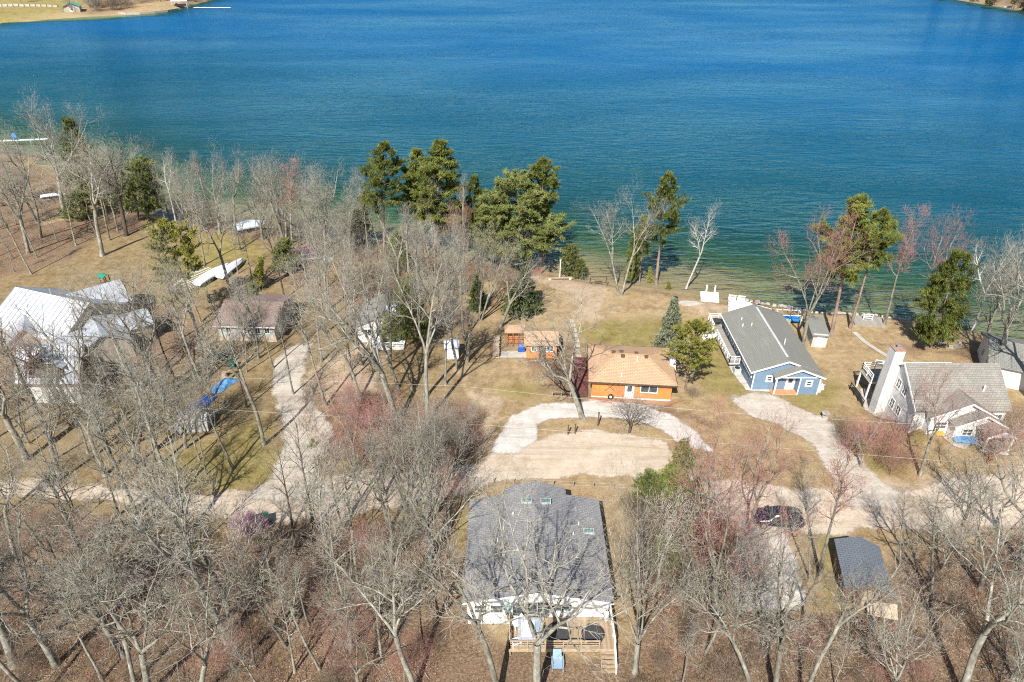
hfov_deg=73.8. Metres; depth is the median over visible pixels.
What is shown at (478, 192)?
pine tree
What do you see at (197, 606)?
bare shrub
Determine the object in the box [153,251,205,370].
bare tree
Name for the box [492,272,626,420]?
bare oak
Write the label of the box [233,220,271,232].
covered boat
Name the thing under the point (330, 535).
bare tree
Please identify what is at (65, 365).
garage
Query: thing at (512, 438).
white stone drive
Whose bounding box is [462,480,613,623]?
house
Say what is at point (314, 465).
sapling
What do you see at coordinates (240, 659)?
bare tree
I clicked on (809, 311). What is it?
red maple
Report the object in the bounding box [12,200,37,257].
bare tree
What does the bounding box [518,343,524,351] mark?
grill
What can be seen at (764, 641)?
bare tree
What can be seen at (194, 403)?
bare tree
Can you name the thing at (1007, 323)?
bare oak
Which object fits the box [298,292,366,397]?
bare oak
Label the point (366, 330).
window
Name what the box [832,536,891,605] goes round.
garage
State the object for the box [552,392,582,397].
rail fence
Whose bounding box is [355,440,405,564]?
bare tree
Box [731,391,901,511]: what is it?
gravel driveway
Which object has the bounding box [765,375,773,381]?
window
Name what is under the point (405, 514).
bare tree
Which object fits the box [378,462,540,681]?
bare oak
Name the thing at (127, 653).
bare tree
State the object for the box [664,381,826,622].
red maple
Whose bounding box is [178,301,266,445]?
bare tree
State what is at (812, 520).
bare tree
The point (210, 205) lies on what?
bare shrub
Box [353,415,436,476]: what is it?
bare shrub
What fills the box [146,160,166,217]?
bare tree
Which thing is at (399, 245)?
young pine
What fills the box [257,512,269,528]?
utility box
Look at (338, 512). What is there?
bare tree
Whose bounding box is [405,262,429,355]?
bare tree
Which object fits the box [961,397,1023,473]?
bare shrub
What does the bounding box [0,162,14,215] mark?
sapling
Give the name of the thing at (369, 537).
bare shrub
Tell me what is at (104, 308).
bare tree
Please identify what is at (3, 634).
bare oak
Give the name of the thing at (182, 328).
bare tree
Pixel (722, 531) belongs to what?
bare shrub
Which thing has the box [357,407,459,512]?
bare tree
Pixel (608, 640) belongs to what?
deck
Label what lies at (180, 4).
boat lift
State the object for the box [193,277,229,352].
bare tree
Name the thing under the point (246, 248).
bare tree
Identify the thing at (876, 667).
bare shrub
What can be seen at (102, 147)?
birch tree
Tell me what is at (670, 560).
bare shrub
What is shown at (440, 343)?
bare tree
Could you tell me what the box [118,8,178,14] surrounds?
seawall
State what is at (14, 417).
bare tree
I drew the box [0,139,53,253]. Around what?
bare oak
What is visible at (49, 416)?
bare oak
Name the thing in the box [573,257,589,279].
young pine
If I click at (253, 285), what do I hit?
young pine
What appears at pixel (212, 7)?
dock
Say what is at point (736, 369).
air conditioner
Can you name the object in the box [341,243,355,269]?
sapling
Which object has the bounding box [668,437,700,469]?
young pine
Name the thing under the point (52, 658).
bare oak
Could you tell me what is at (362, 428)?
bare shrub
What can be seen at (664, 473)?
young pine
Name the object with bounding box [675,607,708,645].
bare shrub
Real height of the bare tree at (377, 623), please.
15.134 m
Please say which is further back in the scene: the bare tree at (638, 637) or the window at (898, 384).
the window at (898, 384)
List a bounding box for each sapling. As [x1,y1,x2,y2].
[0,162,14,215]
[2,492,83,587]
[24,181,64,240]
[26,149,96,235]
[63,135,109,220]
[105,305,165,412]
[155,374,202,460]
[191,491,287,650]
[206,196,237,238]
[246,196,273,235]
[268,196,301,236]
[271,411,354,575]
[272,436,337,545]
[280,256,297,287]
[288,201,298,245]
[305,375,318,419]
[305,397,322,429]
[312,224,326,277]
[320,241,337,292]
[334,380,363,421]
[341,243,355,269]
[347,251,360,302]
[354,239,383,281]
[368,260,390,294]
[368,359,390,404]
[439,397,455,427]
[455,260,472,314]
[463,401,479,430]
[633,506,647,538]
[638,452,740,600]
[677,564,701,619]
[689,546,827,680]
[824,607,867,681]
[940,434,958,463]
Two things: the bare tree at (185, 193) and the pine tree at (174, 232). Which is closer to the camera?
the pine tree at (174, 232)
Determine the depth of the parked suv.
65.03 m
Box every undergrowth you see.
[0,167,532,276]
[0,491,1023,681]
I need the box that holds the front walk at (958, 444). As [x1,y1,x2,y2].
[942,434,970,449]
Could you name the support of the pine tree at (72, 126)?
on the ground
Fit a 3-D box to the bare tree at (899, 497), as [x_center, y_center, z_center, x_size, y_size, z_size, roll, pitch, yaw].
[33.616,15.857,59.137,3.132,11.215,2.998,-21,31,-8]
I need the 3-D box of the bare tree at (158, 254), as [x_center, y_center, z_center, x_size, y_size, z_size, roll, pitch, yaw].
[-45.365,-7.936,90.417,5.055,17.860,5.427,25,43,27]
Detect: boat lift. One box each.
[171,0,189,6]
[776,309,802,325]
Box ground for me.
[0,0,1023,681]
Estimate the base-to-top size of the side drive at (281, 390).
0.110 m
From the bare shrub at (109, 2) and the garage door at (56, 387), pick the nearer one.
the garage door at (56, 387)
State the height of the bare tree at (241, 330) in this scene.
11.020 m
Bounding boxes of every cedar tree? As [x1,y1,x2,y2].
[346,192,375,246]
[464,273,488,312]
[499,265,544,319]
[672,510,698,552]
[683,476,709,516]
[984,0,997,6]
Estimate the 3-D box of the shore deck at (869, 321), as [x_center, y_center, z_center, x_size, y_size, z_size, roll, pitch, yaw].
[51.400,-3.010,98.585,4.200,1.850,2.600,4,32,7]
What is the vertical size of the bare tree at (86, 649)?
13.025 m
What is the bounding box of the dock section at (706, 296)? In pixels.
[700,285,718,302]
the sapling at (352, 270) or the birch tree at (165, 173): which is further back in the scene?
the birch tree at (165, 173)
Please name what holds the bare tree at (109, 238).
on the ground
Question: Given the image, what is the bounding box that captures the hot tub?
[518,617,542,644]
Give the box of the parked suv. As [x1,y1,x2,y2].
[753,505,805,530]
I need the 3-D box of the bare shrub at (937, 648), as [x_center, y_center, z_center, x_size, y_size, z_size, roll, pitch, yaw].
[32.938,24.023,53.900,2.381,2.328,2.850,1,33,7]
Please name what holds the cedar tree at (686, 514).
on the ground
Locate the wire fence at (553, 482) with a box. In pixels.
[454,474,634,490]
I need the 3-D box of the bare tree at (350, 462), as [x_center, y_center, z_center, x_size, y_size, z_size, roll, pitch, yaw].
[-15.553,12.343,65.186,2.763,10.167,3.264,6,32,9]
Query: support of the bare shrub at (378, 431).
on the ground
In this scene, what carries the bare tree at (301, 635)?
on the ground
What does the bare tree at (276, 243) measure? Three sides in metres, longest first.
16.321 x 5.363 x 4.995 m
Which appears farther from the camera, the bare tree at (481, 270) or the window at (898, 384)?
the bare tree at (481, 270)
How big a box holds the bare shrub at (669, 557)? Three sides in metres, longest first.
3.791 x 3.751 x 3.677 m
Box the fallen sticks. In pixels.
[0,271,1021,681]
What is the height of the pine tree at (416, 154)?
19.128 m
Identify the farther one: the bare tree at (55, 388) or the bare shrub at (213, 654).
the bare tree at (55, 388)
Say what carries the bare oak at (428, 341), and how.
on the ground
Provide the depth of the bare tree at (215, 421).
74.80 m
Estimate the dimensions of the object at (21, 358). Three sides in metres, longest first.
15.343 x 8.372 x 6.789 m
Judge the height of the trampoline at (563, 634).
0.390 m
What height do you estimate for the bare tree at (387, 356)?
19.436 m
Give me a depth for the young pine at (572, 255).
111.98 m
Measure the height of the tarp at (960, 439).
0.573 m
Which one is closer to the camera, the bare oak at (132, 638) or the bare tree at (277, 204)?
the bare oak at (132, 638)
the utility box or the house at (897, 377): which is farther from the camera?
the house at (897, 377)
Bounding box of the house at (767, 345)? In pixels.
[720,304,826,394]
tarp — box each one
[190,394,217,408]
[211,377,238,393]
[948,436,977,443]
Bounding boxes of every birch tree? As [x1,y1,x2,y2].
[94,136,143,213]
[159,148,179,223]
[416,215,440,272]
[685,200,721,288]
[965,235,1023,331]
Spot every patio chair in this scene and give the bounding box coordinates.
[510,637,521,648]
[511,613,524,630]
[551,649,562,671]
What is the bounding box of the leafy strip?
[589,396,681,406]
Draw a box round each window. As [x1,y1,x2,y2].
[264,328,270,333]
[364,329,370,336]
[474,604,487,613]
[490,604,503,613]
[551,603,572,611]
[640,386,657,393]
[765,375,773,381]
[804,380,813,386]
[888,396,895,409]
[894,403,901,416]
[895,377,902,389]
[901,384,908,397]
[932,421,947,428]
[961,429,973,435]
[981,346,985,357]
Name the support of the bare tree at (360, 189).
on the ground
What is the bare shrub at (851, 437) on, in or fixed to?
on the ground
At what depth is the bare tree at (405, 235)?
94.11 m
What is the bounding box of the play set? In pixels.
[97,273,110,283]
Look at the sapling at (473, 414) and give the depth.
76.23 m
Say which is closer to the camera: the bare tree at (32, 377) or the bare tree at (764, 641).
the bare tree at (764, 641)
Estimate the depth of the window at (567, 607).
55.59 m
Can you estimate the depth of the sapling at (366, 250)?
106.03 m
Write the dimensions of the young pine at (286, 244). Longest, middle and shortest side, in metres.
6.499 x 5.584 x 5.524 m
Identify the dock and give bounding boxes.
[0,138,47,145]
[193,7,230,8]
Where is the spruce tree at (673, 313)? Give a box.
[651,296,690,353]
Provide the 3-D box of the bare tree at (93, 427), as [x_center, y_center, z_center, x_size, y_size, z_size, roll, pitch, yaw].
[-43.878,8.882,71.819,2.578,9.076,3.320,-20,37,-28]
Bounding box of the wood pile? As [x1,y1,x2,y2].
[493,335,499,357]
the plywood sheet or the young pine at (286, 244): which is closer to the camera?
the plywood sheet
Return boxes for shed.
[444,339,458,358]
[505,325,558,357]
[805,315,830,347]
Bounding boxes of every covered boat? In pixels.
[40,193,64,198]
[193,263,228,285]
[215,257,245,278]
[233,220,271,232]
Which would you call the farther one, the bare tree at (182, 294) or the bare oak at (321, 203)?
the bare oak at (321, 203)
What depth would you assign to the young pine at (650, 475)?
66.14 m
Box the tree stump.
[221,370,230,378]
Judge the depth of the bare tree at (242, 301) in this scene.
84.79 m
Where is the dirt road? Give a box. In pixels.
[0,428,1023,535]
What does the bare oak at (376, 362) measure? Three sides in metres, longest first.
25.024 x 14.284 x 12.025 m
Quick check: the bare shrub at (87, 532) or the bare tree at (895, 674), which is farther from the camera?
the bare shrub at (87, 532)
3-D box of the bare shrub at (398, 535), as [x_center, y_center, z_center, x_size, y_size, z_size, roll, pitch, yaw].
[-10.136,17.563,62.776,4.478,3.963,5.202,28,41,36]
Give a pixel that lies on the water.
(768, 120)
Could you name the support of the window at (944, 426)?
in the house at (897, 377)
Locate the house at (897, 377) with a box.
[869,344,1016,454]
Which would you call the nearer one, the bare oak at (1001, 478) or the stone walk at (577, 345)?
the bare oak at (1001, 478)
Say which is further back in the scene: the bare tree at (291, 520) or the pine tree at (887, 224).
the pine tree at (887, 224)
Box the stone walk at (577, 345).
[570,319,580,356]
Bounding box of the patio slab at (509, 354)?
[492,351,525,357]
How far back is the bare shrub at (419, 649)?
52.59 m
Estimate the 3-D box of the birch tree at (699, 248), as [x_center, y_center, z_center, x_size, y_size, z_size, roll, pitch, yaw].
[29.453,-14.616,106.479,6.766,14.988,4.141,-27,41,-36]
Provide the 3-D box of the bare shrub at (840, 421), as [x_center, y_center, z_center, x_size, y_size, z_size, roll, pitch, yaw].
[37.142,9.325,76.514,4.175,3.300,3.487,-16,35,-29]
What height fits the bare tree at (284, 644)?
17.657 m
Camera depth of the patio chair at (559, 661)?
53.45 m
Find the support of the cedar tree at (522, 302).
on the ground
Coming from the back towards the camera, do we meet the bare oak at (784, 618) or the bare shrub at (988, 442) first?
the bare shrub at (988, 442)
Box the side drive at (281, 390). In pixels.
[240,343,341,502]
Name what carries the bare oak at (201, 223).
on the ground
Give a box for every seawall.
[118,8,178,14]
[745,298,915,320]
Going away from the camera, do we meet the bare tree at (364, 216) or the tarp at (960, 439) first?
the tarp at (960, 439)
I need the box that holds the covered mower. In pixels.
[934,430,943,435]
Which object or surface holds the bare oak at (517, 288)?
on the ground
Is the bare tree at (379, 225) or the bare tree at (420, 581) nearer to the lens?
the bare tree at (420, 581)
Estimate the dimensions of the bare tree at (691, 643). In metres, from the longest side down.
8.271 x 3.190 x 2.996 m
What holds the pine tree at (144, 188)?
on the ground
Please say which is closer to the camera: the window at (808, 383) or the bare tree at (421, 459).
the bare tree at (421, 459)
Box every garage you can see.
[14,343,107,402]
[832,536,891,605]
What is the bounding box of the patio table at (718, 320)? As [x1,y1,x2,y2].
[713,318,720,323]
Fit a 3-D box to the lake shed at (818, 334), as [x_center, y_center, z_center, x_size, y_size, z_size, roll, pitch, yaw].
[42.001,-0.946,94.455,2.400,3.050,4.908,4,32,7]
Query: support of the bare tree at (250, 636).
on the ground
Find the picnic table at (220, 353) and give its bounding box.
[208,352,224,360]
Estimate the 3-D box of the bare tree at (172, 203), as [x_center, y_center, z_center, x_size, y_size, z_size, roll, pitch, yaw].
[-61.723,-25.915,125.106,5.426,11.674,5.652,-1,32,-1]
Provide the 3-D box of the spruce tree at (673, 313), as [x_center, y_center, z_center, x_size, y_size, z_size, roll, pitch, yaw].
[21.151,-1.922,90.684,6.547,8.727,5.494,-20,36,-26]
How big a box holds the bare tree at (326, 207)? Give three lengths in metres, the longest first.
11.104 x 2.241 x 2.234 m
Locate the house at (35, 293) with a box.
[0,279,155,365]
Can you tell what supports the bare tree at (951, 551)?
on the ground
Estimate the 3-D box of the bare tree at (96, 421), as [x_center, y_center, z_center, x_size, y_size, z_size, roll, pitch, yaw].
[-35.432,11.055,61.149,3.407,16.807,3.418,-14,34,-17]
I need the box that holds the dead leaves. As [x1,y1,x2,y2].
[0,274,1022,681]
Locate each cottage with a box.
[213,294,295,341]
[356,294,405,349]
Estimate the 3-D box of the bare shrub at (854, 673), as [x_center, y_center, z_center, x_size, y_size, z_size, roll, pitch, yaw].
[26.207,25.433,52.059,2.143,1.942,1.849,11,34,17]
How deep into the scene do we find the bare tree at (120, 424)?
68.82 m
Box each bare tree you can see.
[0,118,43,237]
[0,153,38,198]
[0,181,16,224]
[0,203,32,273]
[0,231,13,271]
[0,306,56,442]
[0,340,35,413]
[0,384,34,444]
[0,417,38,591]
[0,473,46,552]
[0,572,20,681]
[1,358,58,458]
[11,534,136,681]
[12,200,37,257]
[16,313,80,410]
[30,360,89,453]
[32,558,104,680]
[33,350,168,464]
[37,352,70,425]
[51,165,76,245]
[55,269,139,390]
[69,349,96,412]
[69,489,143,603]
[70,411,123,527]
[73,386,144,530]
[75,343,125,438]
[80,390,109,458]
[86,330,127,420]
[93,171,110,240]
[104,254,160,370]
[110,341,163,464]
[117,430,168,574]
[127,361,157,424]
[129,273,176,381]
[130,310,165,359]
[139,137,167,212]
[141,223,182,334]
[142,155,199,234]
[143,336,227,449]
[144,274,197,386]
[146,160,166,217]
[147,364,185,472]
[148,260,208,395]
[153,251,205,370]
[157,172,181,226]
[160,135,236,233]
[169,257,202,343]
[172,174,201,222]
[172,355,234,469]
[178,163,208,264]
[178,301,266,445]
[182,378,212,475]
[187,150,213,223]
[189,310,221,425]
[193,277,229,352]
[210,606,261,681]
[215,533,271,669]
[220,149,245,249]
[220,269,259,358]
[222,209,238,273]
[222,277,269,349]
[222,302,249,372]
[222,319,252,407]
[223,151,280,239]
[229,200,259,279]
[232,270,274,368]
[238,145,306,238]
[246,157,269,234]
[246,205,284,293]
[248,492,274,590]
[254,428,307,552]
[255,187,274,259]
[255,526,309,626]
[256,544,321,671]
[256,564,305,673]
[260,150,330,251]
[261,202,283,244]
[263,174,288,234]
[269,304,293,394]
[270,401,328,530]
[272,250,328,406]
[287,204,311,302]
[296,244,333,361]
[299,162,327,253]
[299,216,322,252]
[299,488,363,617]
[301,222,334,334]
[308,242,337,318]
[313,292,352,380]
[315,422,350,528]
[317,177,363,254]
[317,427,374,598]
[322,186,330,244]
[324,183,360,256]
[333,226,355,331]
[333,429,362,504]
[334,222,352,283]
[337,245,399,388]
[338,257,362,365]
[340,225,357,263]
[347,165,381,252]
[349,513,397,662]
[350,218,368,249]
[352,171,373,257]
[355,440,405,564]
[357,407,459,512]
[357,511,394,636]
[359,228,379,297]
[363,373,458,470]
[371,374,450,529]
[373,205,387,259]
[379,235,402,297]
[379,278,401,371]
[384,432,524,562]
[385,480,428,582]
[393,198,473,304]
[398,200,413,293]
[400,221,431,278]
[401,224,476,400]
[402,557,432,652]
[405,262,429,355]
[406,217,423,329]
[410,219,434,251]
[415,263,435,298]
[415,390,481,480]
[415,429,447,508]
[420,176,442,260]
[430,275,479,384]
[450,235,471,341]
[457,172,470,264]
[464,220,533,320]
[566,436,728,675]
[676,611,710,681]
[729,509,806,610]
[757,600,799,652]
[784,464,827,580]
[808,524,925,681]
[852,555,971,681]
[889,478,917,565]
[894,456,981,596]
[923,465,1023,596]
[935,498,993,571]
[947,439,1007,519]
[964,234,1023,333]
[995,580,1023,681]
[995,609,1023,681]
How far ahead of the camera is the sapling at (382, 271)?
99.87 m
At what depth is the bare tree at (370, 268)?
97.81 m
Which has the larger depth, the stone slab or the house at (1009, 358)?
the stone slab
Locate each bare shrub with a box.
[0,638,44,681]
[41,522,89,564]
[60,516,113,548]
[100,0,117,8]
[109,560,151,585]
[113,210,142,232]
[116,0,130,7]
[116,553,171,596]
[164,562,205,597]
[175,191,222,230]
[175,575,218,620]
[188,613,254,679]
[267,215,303,237]
[290,246,321,262]
[300,569,327,604]
[307,665,339,681]
[308,417,345,458]
[333,400,399,456]
[337,514,384,553]
[341,247,411,301]
[346,572,392,617]
[348,514,393,564]
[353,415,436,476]
[368,418,389,449]
[380,510,424,558]
[384,622,442,679]
[410,411,460,450]
[617,489,646,521]
[622,511,711,607]
[635,479,675,522]
[645,648,675,680]
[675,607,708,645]
[676,539,707,575]
[683,494,773,555]
[685,384,705,397]
[694,528,774,610]
[702,651,757,681]
[745,640,768,670]
[772,611,828,664]
[832,409,858,434]
[837,424,869,452]
[842,663,868,681]
[857,409,924,465]
[862,637,911,681]
[871,405,929,450]
[877,437,921,475]
[907,652,937,681]
[914,629,947,660]
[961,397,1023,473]
[973,429,1008,454]
[995,0,1023,9]
[996,409,1023,442]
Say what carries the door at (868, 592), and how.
in the garage at (851, 552)
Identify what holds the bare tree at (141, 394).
on the ground
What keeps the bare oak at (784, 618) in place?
on the ground
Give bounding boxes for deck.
[509,605,616,674]
[574,357,587,396]
[702,313,740,363]
[849,362,951,406]
[850,312,885,327]
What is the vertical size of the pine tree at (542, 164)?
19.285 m
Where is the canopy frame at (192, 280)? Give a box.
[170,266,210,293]
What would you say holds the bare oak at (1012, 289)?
on the ground
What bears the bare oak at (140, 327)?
on the ground
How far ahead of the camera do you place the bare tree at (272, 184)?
115.69 m
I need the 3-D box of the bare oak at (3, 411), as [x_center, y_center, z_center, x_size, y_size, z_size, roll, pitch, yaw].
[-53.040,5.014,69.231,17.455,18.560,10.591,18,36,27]
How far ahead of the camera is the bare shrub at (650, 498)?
65.64 m
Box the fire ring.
[934,335,961,347]
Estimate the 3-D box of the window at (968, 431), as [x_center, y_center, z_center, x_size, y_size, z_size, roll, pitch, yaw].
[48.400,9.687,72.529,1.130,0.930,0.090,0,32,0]
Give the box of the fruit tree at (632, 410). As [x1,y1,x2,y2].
[604,376,665,433]
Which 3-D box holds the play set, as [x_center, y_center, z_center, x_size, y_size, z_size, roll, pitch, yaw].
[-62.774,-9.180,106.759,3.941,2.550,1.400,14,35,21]
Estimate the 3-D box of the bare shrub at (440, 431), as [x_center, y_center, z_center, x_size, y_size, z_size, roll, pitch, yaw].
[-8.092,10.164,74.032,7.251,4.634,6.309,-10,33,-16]
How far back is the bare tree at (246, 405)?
76.86 m
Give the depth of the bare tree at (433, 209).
111.41 m
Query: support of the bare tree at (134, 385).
on the ground
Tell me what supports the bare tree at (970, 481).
on the ground
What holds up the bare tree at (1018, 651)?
on the ground
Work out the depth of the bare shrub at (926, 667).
52.01 m
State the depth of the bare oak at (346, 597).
49.01 m
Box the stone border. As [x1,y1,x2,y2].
[718,343,824,392]
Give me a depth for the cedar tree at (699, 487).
66.21 m
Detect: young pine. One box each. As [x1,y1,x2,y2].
[54,189,92,221]
[243,283,258,295]
[267,236,302,273]
[378,311,399,347]
[386,229,413,273]
[558,242,585,277]
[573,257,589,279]
[628,467,668,510]
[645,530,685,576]
[651,462,691,509]
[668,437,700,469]
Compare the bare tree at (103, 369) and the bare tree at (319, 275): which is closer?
the bare tree at (103, 369)
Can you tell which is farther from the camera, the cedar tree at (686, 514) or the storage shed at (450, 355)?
the storage shed at (450, 355)
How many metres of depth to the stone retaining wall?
413.21 m
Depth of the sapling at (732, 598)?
48.18 m
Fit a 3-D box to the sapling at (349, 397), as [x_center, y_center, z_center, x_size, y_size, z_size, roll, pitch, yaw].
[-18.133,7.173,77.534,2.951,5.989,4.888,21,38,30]
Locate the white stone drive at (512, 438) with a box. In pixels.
[492,400,712,454]
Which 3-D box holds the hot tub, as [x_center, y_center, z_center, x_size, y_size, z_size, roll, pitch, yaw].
[1.480,23.227,54.547,2.000,0.880,2.000,0,32,0]
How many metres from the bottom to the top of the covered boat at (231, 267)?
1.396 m
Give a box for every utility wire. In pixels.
[4,368,1018,430]
[55,398,1021,466]
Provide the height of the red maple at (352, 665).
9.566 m
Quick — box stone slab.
[678,301,703,305]
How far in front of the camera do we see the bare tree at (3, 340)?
69.49 m
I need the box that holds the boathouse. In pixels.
[62,1,81,11]
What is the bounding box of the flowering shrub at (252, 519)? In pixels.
[229,509,269,536]
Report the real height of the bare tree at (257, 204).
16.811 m
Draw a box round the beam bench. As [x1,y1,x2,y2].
[548,277,572,279]
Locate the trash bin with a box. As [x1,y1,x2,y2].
[228,359,236,367]
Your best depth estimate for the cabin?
82.76 m
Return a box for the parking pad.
[725,522,807,612]
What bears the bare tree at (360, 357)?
on the ground
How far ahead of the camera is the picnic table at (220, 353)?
90.06 m
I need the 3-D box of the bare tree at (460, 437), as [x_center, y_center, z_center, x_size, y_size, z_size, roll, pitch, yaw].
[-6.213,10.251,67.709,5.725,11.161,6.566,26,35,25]
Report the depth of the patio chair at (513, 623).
55.28 m
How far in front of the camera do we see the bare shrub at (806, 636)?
53.52 m
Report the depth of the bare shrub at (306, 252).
115.56 m
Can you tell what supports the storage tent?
on the ground
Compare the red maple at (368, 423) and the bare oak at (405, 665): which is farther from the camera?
the red maple at (368, 423)
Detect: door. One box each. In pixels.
[32,387,54,402]
[56,387,81,402]
[448,348,454,358]
[512,601,549,616]
[539,346,545,357]
[624,385,634,398]
[784,378,795,388]
[814,337,824,347]
[859,590,878,605]
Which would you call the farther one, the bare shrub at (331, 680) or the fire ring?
the fire ring
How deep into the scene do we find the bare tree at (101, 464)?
60.57 m
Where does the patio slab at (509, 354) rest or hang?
on the ground
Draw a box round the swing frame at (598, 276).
[589,276,606,282]
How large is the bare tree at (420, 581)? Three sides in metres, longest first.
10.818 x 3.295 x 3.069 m
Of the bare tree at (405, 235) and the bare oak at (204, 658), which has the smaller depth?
the bare oak at (204, 658)
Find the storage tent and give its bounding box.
[169,406,213,432]
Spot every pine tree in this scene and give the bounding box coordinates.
[58,115,92,191]
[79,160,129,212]
[110,154,169,219]
[140,217,206,322]
[357,140,412,255]
[384,273,436,347]
[395,147,443,251]
[404,138,473,257]
[453,173,486,251]
[465,188,528,261]
[474,167,575,267]
[525,155,561,263]
[623,235,640,283]
[629,214,654,282]
[640,170,691,284]
[660,316,721,390]
[811,191,895,336]
[844,205,905,328]
[911,247,982,348]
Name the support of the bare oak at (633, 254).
on the ground
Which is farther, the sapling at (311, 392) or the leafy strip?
the leafy strip
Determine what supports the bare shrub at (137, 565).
on the ground
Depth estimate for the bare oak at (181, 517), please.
47.09 m
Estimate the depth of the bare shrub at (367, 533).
62.66 m
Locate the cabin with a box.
[587,344,677,400]
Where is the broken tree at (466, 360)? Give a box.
[460,301,480,363]
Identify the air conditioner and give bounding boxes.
[732,366,741,373]
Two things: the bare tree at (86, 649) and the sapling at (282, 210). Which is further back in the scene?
the sapling at (282, 210)
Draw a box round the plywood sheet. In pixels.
[866,599,897,622]
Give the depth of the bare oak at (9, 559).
49.08 m
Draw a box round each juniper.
[251,256,265,290]
[646,266,653,282]
[665,281,671,289]
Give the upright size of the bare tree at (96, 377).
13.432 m
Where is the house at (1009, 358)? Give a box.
[977,332,1023,390]
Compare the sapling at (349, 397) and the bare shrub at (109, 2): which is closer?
the sapling at (349, 397)
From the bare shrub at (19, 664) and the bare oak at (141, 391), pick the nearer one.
the bare shrub at (19, 664)
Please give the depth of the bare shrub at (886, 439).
71.50 m
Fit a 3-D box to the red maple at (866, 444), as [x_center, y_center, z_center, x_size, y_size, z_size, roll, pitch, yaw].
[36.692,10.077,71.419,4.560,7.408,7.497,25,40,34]
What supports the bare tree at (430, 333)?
on the ground
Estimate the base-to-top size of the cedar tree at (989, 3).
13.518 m
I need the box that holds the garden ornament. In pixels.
[821,411,829,419]
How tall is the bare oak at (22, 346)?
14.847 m
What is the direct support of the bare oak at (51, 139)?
on the ground
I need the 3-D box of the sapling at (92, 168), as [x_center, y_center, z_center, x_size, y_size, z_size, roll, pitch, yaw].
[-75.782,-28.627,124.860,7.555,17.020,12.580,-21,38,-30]
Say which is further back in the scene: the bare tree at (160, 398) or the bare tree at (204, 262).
the bare tree at (204, 262)
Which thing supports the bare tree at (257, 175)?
on the ground
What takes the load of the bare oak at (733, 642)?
on the ground
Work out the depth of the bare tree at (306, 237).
114.69 m
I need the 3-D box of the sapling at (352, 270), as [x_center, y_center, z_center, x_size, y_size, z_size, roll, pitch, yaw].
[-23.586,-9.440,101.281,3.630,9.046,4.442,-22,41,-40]
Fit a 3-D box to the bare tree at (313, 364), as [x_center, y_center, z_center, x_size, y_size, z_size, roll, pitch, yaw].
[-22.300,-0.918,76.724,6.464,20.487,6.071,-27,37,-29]
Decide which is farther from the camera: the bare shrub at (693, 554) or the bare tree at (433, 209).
the bare tree at (433, 209)
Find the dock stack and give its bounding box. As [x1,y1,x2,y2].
[728,295,770,310]
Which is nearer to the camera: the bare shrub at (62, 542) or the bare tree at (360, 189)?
the bare shrub at (62, 542)
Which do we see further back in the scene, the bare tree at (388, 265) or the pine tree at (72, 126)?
the pine tree at (72, 126)
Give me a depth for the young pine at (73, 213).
129.69 m
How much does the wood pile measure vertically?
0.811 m
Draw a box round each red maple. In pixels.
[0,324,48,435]
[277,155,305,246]
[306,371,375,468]
[312,592,412,681]
[326,390,402,495]
[335,377,366,409]
[402,404,430,441]
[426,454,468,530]
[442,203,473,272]
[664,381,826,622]
[736,392,820,537]
[763,197,878,346]
[814,415,872,576]
[838,406,895,467]
[883,205,931,324]
[903,352,993,475]
[916,206,987,314]
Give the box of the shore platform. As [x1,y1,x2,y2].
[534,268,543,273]
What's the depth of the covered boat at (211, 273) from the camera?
108.81 m
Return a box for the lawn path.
[852,332,886,356]
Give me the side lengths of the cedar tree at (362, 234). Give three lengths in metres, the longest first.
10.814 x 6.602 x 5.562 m
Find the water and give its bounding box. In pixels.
[0,0,1023,333]
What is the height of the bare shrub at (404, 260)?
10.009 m
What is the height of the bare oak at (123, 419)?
17.477 m
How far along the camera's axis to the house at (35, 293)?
91.46 m
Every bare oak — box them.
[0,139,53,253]
[0,156,36,222]
[0,303,70,406]
[0,332,64,461]
[0,399,122,566]
[0,469,65,668]
[0,491,25,668]
[0,499,114,665]
[0,514,28,597]
[0,514,145,659]
[1,274,119,436]
[9,343,98,480]
[12,82,115,219]
[23,379,182,539]
[23,520,222,681]
[26,362,118,476]
[40,408,239,645]
[48,253,189,400]
[49,125,148,236]
[53,128,124,256]
[72,320,198,451]
[86,162,128,230]
[86,453,233,617]
[120,544,257,681]
[174,173,245,296]
[280,220,400,426]
[293,158,353,257]
[293,206,344,311]
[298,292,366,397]
[299,514,449,681]
[306,549,410,656]
[324,414,412,530]
[364,200,427,295]
[376,224,468,423]
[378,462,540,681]
[416,281,474,370]
[430,457,654,681]
[487,239,552,327]
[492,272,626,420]
[569,180,672,295]
[659,513,773,681]
[723,476,850,681]
[927,475,1023,681]
[953,408,1023,567]
[971,224,1023,347]
[995,246,1023,333]
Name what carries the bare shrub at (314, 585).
on the ground
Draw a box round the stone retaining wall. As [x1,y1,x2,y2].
[0,4,57,6]

